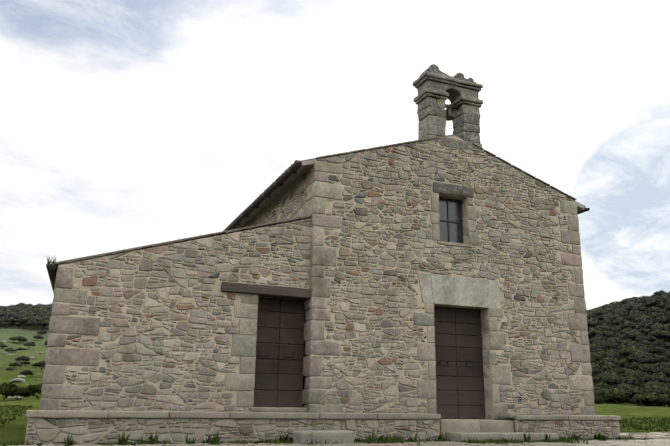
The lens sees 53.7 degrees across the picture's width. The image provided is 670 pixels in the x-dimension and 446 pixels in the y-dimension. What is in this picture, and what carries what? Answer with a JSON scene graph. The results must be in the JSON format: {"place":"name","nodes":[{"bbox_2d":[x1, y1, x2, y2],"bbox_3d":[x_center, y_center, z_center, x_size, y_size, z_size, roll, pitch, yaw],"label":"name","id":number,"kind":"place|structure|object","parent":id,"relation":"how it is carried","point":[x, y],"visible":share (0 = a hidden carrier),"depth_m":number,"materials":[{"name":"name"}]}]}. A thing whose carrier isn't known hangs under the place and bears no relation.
{"place":"outdoors","nodes":[
{"label":"outdoors","id":0,"kind":"place"},
{"bbox_2d":[0,307,669,444],"bbox_3d":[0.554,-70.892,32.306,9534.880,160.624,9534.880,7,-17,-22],"label":"terrain","id":1,"kind":"structure","parent":0,"point":[13,432],"depth_m":184.83,"materials":[{"name":"green plant"}]},
{"bbox_2d":[0,382,17,396],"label":"oak tree","id":2,"kind":"object","parent":1,"relation":"on","point":[12,385],"visible":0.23,"depth_m":113.49,"materials":[{"name":"green plant"}]},
{"bbox_2d":[0,384,18,400],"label":"oak tree","id":3,"kind":"object","parent":1,"relation":"on","point":[7,390],"visible":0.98,"depth_m":101.18,"materials":[{"name":"green plant"}]},
{"bbox_2d":[3,317,16,327],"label":"oak tree","id":4,"kind":"object","parent":1,"relation":"on","point":[11,319],"visible":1,"depth_m":348.11,"materials":[{"name":"green plant"}]},
{"bbox_2d":[8,313,21,326],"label":"oak tree","id":5,"kind":"object","parent":1,"relation":"on","point":[16,316],"visible":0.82,"depth_m":355.96,"materials":[{"name":"green plant"}]},
{"bbox_2d":[10,378,24,381],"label":"boulder","id":6,"kind":"object","parent":1,"relation":"on","point":[17,380],"visible":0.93,"depth_m":166.84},
{"bbox_2d":[5,387,34,399],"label":"oak tree","id":7,"kind":"object","parent":1,"relation":"on","point":[23,391],"visible":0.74,"depth_m":103.85,"materials":[{"name":"green plant"}]},
{"bbox_2d":[15,356,29,361],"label":"oak tree","id":8,"kind":"object","parent":1,"relation":"on","point":[23,358],"visible":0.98,"depth_m":230.96,"materials":[{"name":"green plant"}]},
{"bbox_2d":[17,317,28,328],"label":"oak tree","id":9,"kind":"object","parent":1,"relation":"on","point":[23,320],"visible":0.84,"depth_m":350.28,"materials":[{"name":"green plant"}]},
{"bbox_2d":[19,370,33,374],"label":"oak tree","id":10,"kind":"object","parent":1,"relation":"on","point":[27,372],"visible":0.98,"depth_m":190.22,"materials":[{"name":"green plant"}]},
{"bbox_2d":[25,384,42,399],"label":"oak tree","id":11,"kind":"object","parent":1,"relation":"on","point":[35,388],"visible":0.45,"depth_m":105.11,"materials":[{"name":"green plant"}]},
{"bbox_2d":[26,320,41,329],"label":"oak tree","id":12,"kind":"object","parent":1,"relation":"on","point":[34,322],"visible":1,"depth_m":346.88,"materials":[{"name":"green plant"}]},
{"bbox_2d":[26,317,42,328],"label":"oak tree","id":13,"kind":"object","parent":1,"relation":"on","point":[36,318],"visible":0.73,"depth_m":350.43,"materials":[{"name":"green plant"}]},
{"bbox_2d":[34,360,44,370],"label":"oak tree","id":14,"kind":"object","parent":1,"relation":"on","point":[41,364],"visible":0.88,"depth_m":209.31,"materials":[{"name":"green plant"}]},
{"bbox_2d":[40,319,49,329],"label":"oak tree","id":15,"kind":"object","parent":1,"relation":"on","point":[45,322],"visible":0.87,"depth_m":349.06,"materials":[{"name":"green plant"}]},
{"bbox_2d":[42,218,310,411],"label":"stone wall","id":16,"kind":"structure","parent":1,"relation":"on","point":[216,287],"depth_m":11.44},
{"bbox_2d":[220,282,310,299],"bbox_3d":[-1.314,1.272,12.392,1.728,0.202,0.390,7,-17,-22],"label":"door lintel","id":17,"kind":"structure","parent":16,"relation":"attached to","point":[282,292],"depth_m":12.24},
{"bbox_2d":[253,297,304,406],"bbox_3d":[-1.065,2.408,12.386,1.014,1.985,0.049,7,-17,-22],"label":"annex door","id":18,"kind":"structure","parent":16,"relation":"attached to","point":[268,388],"depth_m":12.37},
{"bbox_2d":[258,352,475,367],"bbox_3d":[0.753,2.700,12.982,4.662,0.160,0.056,7,-16,-20],"label":"door ironwork","id":19,"kind":"object","parent":16,"relation":"attached to","point":[259,354],"depth_m":12.43,"materials":[{"name":"metal"}]},
{"bbox_2d":[25,417,619,444],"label":"bench","id":20,"kind":"object","parent":1,"relation":"on","point":[80,437],"visible":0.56,"depth_m":10.88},
{"bbox_2d":[26,141,618,444],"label":"rubble stones","id":21,"kind":"object","parent":1,"relation":"on","point":[147,388],"visible":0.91,"depth_m":12.83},
{"bbox_2d":[26,410,620,443],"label":"bench slabs","id":22,"kind":"structure","parent":1,"relation":"on","point":[462,430],"depth_m":11.60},
{"bbox_2d":[1,432,669,445],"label":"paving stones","id":23,"kind":"object","parent":1,"relation":"on","point":[658,438],"visible":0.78,"depth_m":11.37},
{"bbox_2d":[245,136,590,419],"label":"stone wall","id":24,"kind":"structure","parent":1,"relation":"on","point":[489,402],"depth_m":13.79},
{"bbox_2d":[39,161,594,419],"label":"dressed stones","id":25,"kind":"object","parent":24,"relation":"attached to","point":[459,291],"visible":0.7,"depth_m":12.90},
{"bbox_2d":[46,162,589,292],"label":"roof eaves","id":26,"kind":"object","parent":24,"relation":"attached to","point":[52,269],"visible":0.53,"depth_m":14.32,"materials":[{"name":"metal"}]},
{"bbox_2d":[52,134,584,266],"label":"roof tiles","id":27,"kind":"object","parent":24,"relation":"on","point":[233,230],"visible":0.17,"depth_m":12.81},
{"bbox_2d":[233,136,583,228],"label":"roof","id":28,"kind":"structure","parent":24,"relation":"on","point":[305,166],"depth_m":14.97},
{"bbox_2d":[412,64,482,151],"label":"bell gable","id":29,"kind":"structure","parent":24,"relation":"on","point":[435,86],"depth_m":14.91,"materials":[{"name":"stone"}]},
{"bbox_2d":[445,104,457,120],"bbox_3d":[2.593,-2.536,15.103,0.508,0.332,0.269,1,-15,1],"label":"bell","id":30,"kind":"object","parent":29,"relation":"attached to","point":[449,114],"visible":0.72,"depth_m":15.08,"materials":[{"name":"brown metal"}]},
{"bbox_2d":[439,197,463,243],"bbox_3d":[2.456,-0.035,14.364,0.720,1.050,0.044,7,-17,-22],"label":"window frame","id":31,"kind":"object","parent":24,"relation":"attached to","point":[447,220],"visible":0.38,"depth_m":14.42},
{"bbox_2d":[439,199,461,242],"bbox_3d":[2.453,-0.033,14.371,0.700,1.030,0.010,7,-17,-22],"label":"window glass","id":32,"kind":"object","parent":31,"relation":"in","point":[455,215],"visible":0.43,"depth_m":14.39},
{"bbox_2d":[434,306,484,418],"bbox_3d":[2.494,2.871,13.671,1.314,2.246,0.051,7,-17,-22],"label":"door","id":33,"kind":"structure","parent":24,"relation":"attached to","point":[449,399],"depth_m":13.67,"materials":[{"name":"brown wood"}]},
{"bbox_2d":[586,313,598,326],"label":"oak tree","id":34,"kind":"object","parent":1,"relation":"on","point":[589,315],"visible":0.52,"depth_m":348.45,"materials":[{"name":"green plant"}]},
{"bbox_2d":[587,320,600,327],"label":"oak tree","id":35,"kind":"object","parent":1,"relation":"on","point":[591,324],"visible":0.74,"depth_m":328.23,"materials":[{"name":"green plant"}]},
{"bbox_2d":[587,328,600,337],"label":"oak tree","id":36,"kind":"object","parent":1,"relation":"on","point":[593,331],"visible":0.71,"depth_m":310.13,"materials":[{"name":"green plant"}]},
{"bbox_2d":[589,336,604,342],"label":"oak tree","id":37,"kind":"object","parent":1,"relation":"on","point":[592,339],"visible":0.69,"depth_m":299.53,"materials":[{"name":"green plant"}]},
{"bbox_2d":[590,352,604,359],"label":"oak tree","id":38,"kind":"object","parent":1,"relation":"on","point":[596,356],"visible":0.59,"depth_m":272.39,"materials":[{"name":"green plant"}]},
{"bbox_2d":[589,342,605,349],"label":"oak tree","id":39,"kind":"object","parent":1,"relation":"on","point":[595,346],"visible":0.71,"depth_m":286.88,"materials":[{"name":"green plant"}]},
{"bbox_2d":[591,347,605,352],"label":"oak tree","id":40,"kind":"object","parent":1,"relation":"on","point":[600,349],"visible":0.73,"depth_m":284.02,"materials":[{"name":"green plant"}]},
{"bbox_2d":[591,362,605,375],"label":"oak tree","id":41,"kind":"object","parent":1,"relation":"on","point":[594,365],"visible":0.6,"depth_m":260.47,"materials":[{"name":"green plant"}]},
{"bbox_2d":[591,309,607,314],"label":"oak tree","id":42,"kind":"object","parent":1,"relation":"on","point":[599,312],"visible":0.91,"depth_m":347.50,"materials":[{"name":"green plant"}]},
{"bbox_2d":[594,394,605,403],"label":"oak tree","id":43,"kind":"object","parent":1,"relation":"on","point":[597,399],"visible":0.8,"depth_m":209.07,"materials":[{"name":"green plant"}]},
{"bbox_2d":[593,386,609,394],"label":"oak tree","id":44,"kind":"object","parent":1,"relation":"on","point":[602,390],"visible":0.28,"depth_m":222.03,"materials":[{"name":"green plant"}]},
{"bbox_2d":[593,306,609,312],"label":"oak tree","id":45,"kind":"object","parent":1,"relation":"on","point":[603,308],"visible":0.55,"depth_m":350.59,"materials":[{"name":"green plant"}]},
{"bbox_2d":[594,381,610,387],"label":"oak tree","id":46,"kind":"object","parent":1,"relation":"on","point":[600,383],"visible":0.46,"depth_m":235.94,"materials":[{"name":"green plant"}]},
{"bbox_2d":[596,331,612,337],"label":"oak tree","id":47,"kind":"object","parent":1,"relation":"on","point":[605,334],"visible":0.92,"depth_m":304.65,"materials":[{"name":"green plant"}]},
{"bbox_2d":[596,350,614,357],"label":"oak tree","id":48,"kind":"object","parent":1,"relation":"on","point":[609,354],"visible":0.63,"depth_m":274.32,"materials":[{"name":"green plant"}]},
{"bbox_2d":[597,325,614,331],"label":"oak tree","id":49,"kind":"object","parent":1,"relation":"on","point":[604,328],"visible":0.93,"depth_m":313.51,"materials":[{"name":"green plant"}]},
{"bbox_2d":[599,317,612,323],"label":"oak tree","id":50,"kind":"object","parent":1,"relation":"on","point":[605,320],"visible":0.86,"depth_m":326.18,"materials":[{"name":"green plant"}]},
{"bbox_2d":[596,370,619,378],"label":"oak tree","id":51,"kind":"object","parent":1,"relation":"on","point":[605,373],"visible":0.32,"depth_m":245.48,"materials":[{"name":"green plant"}]},
{"bbox_2d":[601,339,618,348],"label":"oak tree","id":52,"kind":"object","parent":1,"relation":"on","point":[612,343],"visible":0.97,"depth_m":283.79,"materials":[{"name":"green plant"}]},
{"bbox_2d":[601,362,619,370],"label":"oak tree","id":53,"kind":"object","parent":1,"relation":"on","point":[609,365],"visible":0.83,"depth_m":258.91,"materials":[{"name":"green plant"}]},
{"bbox_2d":[600,373,621,384],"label":"oak tree","id":54,"kind":"object","parent":1,"relation":"on","point":[612,379],"visible":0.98,"depth_m":237.12,"materials":[{"name":"green plant"}]},
{"bbox_2d":[604,350,619,357],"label":"oak tree","id":55,"kind":"object","parent":1,"relation":"on","point":[616,354],"visible":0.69,"depth_m":274.06,"materials":[{"name":"green plant"}]},
{"bbox_2d":[605,336,621,343],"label":"oak tree","id":56,"kind":"object","parent":1,"relation":"on","point":[617,340],"visible":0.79,"depth_m":295.67,"materials":[{"name":"green plant"}]},
{"bbox_2d":[602,357,626,367],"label":"oak tree","id":57,"kind":"object","parent":1,"relation":"on","point":[621,363],"visible":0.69,"depth_m":261.40,"materials":[{"name":"green plant"}]},
{"bbox_2d":[606,398,624,402],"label":"oak tree","id":58,"kind":"object","parent":1,"relation":"on","point":[612,400],"visible":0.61,"depth_m":214.68,"materials":[{"name":"green plant"}]},
{"bbox_2d":[603,388,629,403],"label":"oak tree","id":59,"kind":"object","parent":1,"relation":"on","point":[614,393],"visible":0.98,"depth_m":209.83,"materials":[{"name":"green plant"}]},
{"bbox_2d":[609,367,626,374],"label":"oak tree","id":60,"kind":"object","parent":1,"relation":"on","point":[620,370],"visible":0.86,"depth_m":254.84,"materials":[{"name":"green plant"}]},
{"bbox_2d":[613,318,626,324],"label":"oak tree","id":61,"kind":"object","parent":1,"relation":"on","point":[617,321],"visible":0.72,"depth_m":319.07,"materials":[{"name":"green plant"}]},
{"bbox_2d":[610,381,631,387],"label":"oak tree","id":62,"kind":"object","parent":1,"relation":"on","point":[618,385],"visible":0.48,"depth_m":233.22,"materials":[{"name":"green plant"}]},
{"bbox_2d":[618,349,629,363],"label":"oak tree","id":63,"kind":"object","parent":1,"relation":"on","point":[625,354],"visible":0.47,"depth_m":276.15,"materials":[{"name":"green plant"}]},
{"bbox_2d":[619,320,633,326],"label":"oak tree","id":64,"kind":"object","parent":1,"relation":"on","point":[626,323],"visible":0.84,"depth_m":311.51,"materials":[{"name":"green plant"}]},
{"bbox_2d":[619,328,635,333],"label":"oak tree","id":65,"kind":"object","parent":1,"relation":"on","point":[625,330],"visible":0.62,"depth_m":302.72,"materials":[{"name":"green plant"}]},
{"bbox_2d":[621,370,634,377],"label":"oak tree","id":66,"kind":"object","parent":1,"relation":"on","point":[627,373],"visible":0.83,"depth_m":249.27,"materials":[{"name":"green plant"}]},
{"bbox_2d":[620,298,636,303],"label":"oak tree","id":67,"kind":"object","parent":1,"relation":"on","point":[624,301],"visible":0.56,"depth_m":369.98,"materials":[{"name":"green plant"}]},
{"bbox_2d":[619,346,639,362],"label":"oak tree","id":68,"kind":"object","parent":1,"relation":"on","point":[630,350],"visible":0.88,"depth_m":273.82,"materials":[{"name":"green plant"}]},
{"bbox_2d":[623,313,639,321],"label":"oak tree","id":69,"kind":"object","parent":1,"relation":"on","point":[631,316],"visible":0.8,"depth_m":321.05,"materials":[{"name":"green plant"}]},
{"bbox_2d":[622,331,643,339],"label":"oak tree","id":70,"kind":"object","parent":1,"relation":"on","point":[631,335],"visible":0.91,"depth_m":294.01,"materials":[{"name":"green plant"}]},
{"bbox_2d":[626,375,640,384],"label":"oak tree","id":71,"kind":"object","parent":1,"relation":"on","point":[632,380],"visible":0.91,"depth_m":238.28,"materials":[{"name":"green plant"}]},
{"bbox_2d":[626,362,641,371],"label":"oak tree","id":72,"kind":"object","parent":1,"relation":"on","point":[634,365],"visible":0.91,"depth_m":259.23,"materials":[{"name":"green plant"}]},
{"bbox_2d":[624,310,643,315],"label":"oak tree","id":73,"kind":"object","parent":1,"relation":"on","point":[641,313],"visible":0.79,"depth_m":326.00,"materials":[{"name":"green plant"}]},
{"bbox_2d":[623,386,647,403],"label":"oak tree","id":74,"kind":"object","parent":1,"relation":"on","point":[634,390],"visible":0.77,"depth_m":215.19,"materials":[{"name":"green plant"}]},
{"bbox_2d":[626,341,646,347],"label":"oak tree","id":75,"kind":"object","parent":1,"relation":"on","point":[636,344],"visible":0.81,"depth_m":280.21,"materials":[{"name":"green plant"}]},
{"bbox_2d":[627,353,648,363],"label":"oak tree","id":76,"kind":"object","parent":1,"relation":"on","point":[635,358],"visible":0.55,"depth_m":265.62,"materials":[{"name":"green plant"}]},
{"bbox_2d":[626,394,650,405],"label":"oak tree","id":77,"kind":"object","parent":1,"relation":"on","point":[634,399],"visible":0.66,"depth_m":206.65,"materials":[{"name":"green plant"}]},
{"bbox_2d":[630,305,647,311],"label":"oak tree","id":78,"kind":"object","parent":1,"relation":"on","point":[640,308],"visible":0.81,"depth_m":333.70,"materials":[{"name":"green plant"}]},
{"bbox_2d":[634,322,649,335],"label":"oak tree","id":79,"kind":"object","parent":1,"relation":"on","point":[640,325],"visible":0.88,"depth_m":304.80,"materials":[{"name":"green plant"}]},
{"bbox_2d":[630,350,654,364],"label":"oak tree","id":80,"kind":"object","parent":1,"relation":"on","point":[641,352],"visible":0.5,"depth_m":268.99,"materials":[{"name":"green plant"}]},
{"bbox_2d":[634,314,652,321],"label":"oak tree","id":81,"kind":"object","parent":1,"relation":"on","point":[642,318],"visible":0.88,"depth_m":312.13,"materials":[{"name":"green plant"}]},
{"bbox_2d":[635,327,652,334],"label":"oak tree","id":82,"kind":"object","parent":1,"relation":"on","point":[646,331],"visible":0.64,"depth_m":297.37,"materials":[{"name":"green plant"}]},
{"bbox_2d":[635,335,655,344],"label":"oak tree","id":83,"kind":"object","parent":1,"relation":"on","point":[645,338],"visible":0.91,"depth_m":286.03,"materials":[{"name":"green plant"}]},
{"bbox_2d":[635,319,655,325],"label":"oak tree","id":84,"kind":"object","parent":1,"relation":"on","point":[650,322],"visible":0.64,"depth_m":305.61,"materials":[{"name":"green plant"}]},
{"bbox_2d":[639,363,655,373],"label":"oak tree","id":85,"kind":"object","parent":1,"relation":"on","point":[650,367],"visible":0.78,"depth_m":251.39,"materials":[{"name":"green plant"}]},
{"bbox_2d":[641,296,654,302],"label":"oak tree","id":86,"kind":"object","parent":1,"relation":"on","point":[646,298],"visible":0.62,"depth_m":349.16,"materials":[{"name":"green plant"}]},
{"bbox_2d":[638,355,658,363],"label":"oak tree","id":87,"kind":"object","parent":1,"relation":"on","point":[646,359],"visible":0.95,"depth_m":260.69,"materials":[{"name":"green plant"}]},
{"bbox_2d":[639,374,658,382],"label":"oak tree","id":88,"kind":"object","parent":1,"relation":"on","point":[647,378],"visible":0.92,"depth_m":238.26,"materials":[{"name":"green plant"}]},
{"bbox_2d":[639,345,660,353],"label":"oak tree","id":89,"kind":"object","parent":1,"relation":"on","point":[650,348],"visible":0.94,"depth_m":270.31,"materials":[{"name":"green plant"}]},
{"bbox_2d":[637,380,667,386],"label":"oak tree","id":90,"kind":"object","parent":1,"relation":"on","point":[650,383],"visible":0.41,"depth_m":230.94,"materials":[{"name":"green plant"}]},
{"bbox_2d":[638,391,669,405],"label":"oak tree","id":91,"kind":"object","parent":1,"relation":"on","point":[652,396],"visible":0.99,"depth_m":200.58,"materials":[{"name":"green plant"}]},
{"bbox_2d":[645,307,662,312],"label":"oak tree","id":92,"kind":"object","parent":1,"relation":"on","point":[651,309],"visible":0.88,"depth_m":322.50,"materials":[{"name":"green plant"}]},
{"bbox_2d":[644,401,665,405],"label":"oak tree","id":93,"kind":"object","parent":1,"relation":"on","point":[651,404],"visible":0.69,"depth_m":204.75,"materials":[{"name":"green plant"}]},
{"bbox_2d":[641,384,669,390],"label":"oak tree","id":94,"kind":"object","parent":1,"relation":"on","point":[647,388],"visible":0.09,"depth_m":224.80,"materials":[{"name":"green plant"}]},
{"bbox_2d":[648,312,662,316],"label":"oak tree","id":95,"kind":"object","parent":1,"relation":"on","point":[657,314],"visible":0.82,"depth_m":315.52,"materials":[{"name":"green plant"}]},
{"bbox_2d":[648,298,663,306],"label":"oak tree","id":96,"kind":"object","parent":1,"relation":"on","point":[655,301],"visible":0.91,"depth_m":340.10,"materials":[{"name":"green plant"}]},
{"bbox_2d":[649,322,665,329],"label":"oak tree","id":97,"kind":"object","parent":1,"relation":"on","point":[655,325],"visible":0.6,"depth_m":300.02,"materials":[{"name":"green plant"}]},
{"bbox_2d":[649,329,667,339],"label":"oak tree","id":98,"kind":"object","parent":1,"relation":"on","point":[661,333],"visible":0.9,"depth_m":288.53,"materials":[{"name":"green plant"}]},
{"bbox_2d":[648,385,669,393],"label":"oak tree","id":99,"kind":"object","parent":1,"relation":"on","point":[659,389],"visible":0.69,"depth_m":216.85,"materials":[{"name":"green plant"}]},
{"bbox_2d":[650,339,667,353],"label":"oak tree","id":100,"kind":"object","parent":1,"relation":"on","point":[657,342],"visible":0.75,"depth_m":279.54,"materials":[{"name":"green plant"}]},
{"bbox_2d":[651,346,667,355],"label":"oak tree","id":101,"kind":"object","parent":1,"relation":"on","point":[662,350],"visible":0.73,"depth_m":270.72,"materials":[{"name":"green plant"}]},
{"bbox_2d":[652,371,666,377],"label":"oak tree","id":102,"kind":"object","parent":1,"relation":"on","point":[660,374],"visible":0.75,"depth_m":242.26,"materials":[{"name":"green plant"}]},
{"bbox_2d":[653,290,667,295],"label":"oak tree","id":103,"kind":"object","parent":1,"relation":"on","point":[661,292],"visible":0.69,"depth_m":361.79,"materials":[{"name":"green plant"}]},
{"bbox_2d":[653,365,669,373],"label":"oak tree","id":104,"kind":"object","parent":1,"relation":"on","point":[664,369],"visible":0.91,"depth_m":245.42,"materials":[{"name":"green plant"}]},
{"bbox_2d":[653,316,669,324],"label":"oak tree","id":105,"kind":"object","parent":1,"relation":"on","point":[664,319],"visible":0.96,"depth_m":307.66,"materials":[{"name":"green plant"}]},
{"bbox_2d":[654,361,669,366],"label":"oak tree","id":106,"kind":"object","parent":1,"relation":"on","point":[664,363],"visible":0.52,"depth_m":253.42,"materials":[{"name":"green plant"}]},
{"bbox_2d":[654,325,669,330],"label":"oak tree","id":107,"kind":"object","parent":1,"relation":"on","point":[662,327],"visible":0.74,"depth_m":295.75,"materials":[{"name":"green plant"}]},
{"bbox_2d":[656,355,669,361],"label":"oak tree","id":108,"kind":"object","parent":1,"relation":"on","point":[661,358],"visible":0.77,"depth_m":263.55,"materials":[{"name":"green plant"}]},
{"bbox_2d":[657,376,669,382],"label":"oak tree","id":109,"kind":"object","parent":1,"relation":"on","point":[665,380],"visible":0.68,"depth_m":236.18,"materials":[{"name":"green plant"}]},
{"bbox_2d":[663,350,669,358],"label":"oak tree","id":110,"kind":"object","parent":1,"relation":"on","point":[666,353],"visible":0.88,"depth_m":266.60,"materials":[{"name":"green plant"}]},
{"bbox_2d":[0,256,669,445],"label":"grass","id":111,"kind":"structure","parent":0,"point":[122,440],"depth_m":11.74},
{"bbox_2d":[0,0,669,309],"label":"sky","id":112,"kind":"structure","parent":0,"point":[125,124],"materials":[{"name":"white"}]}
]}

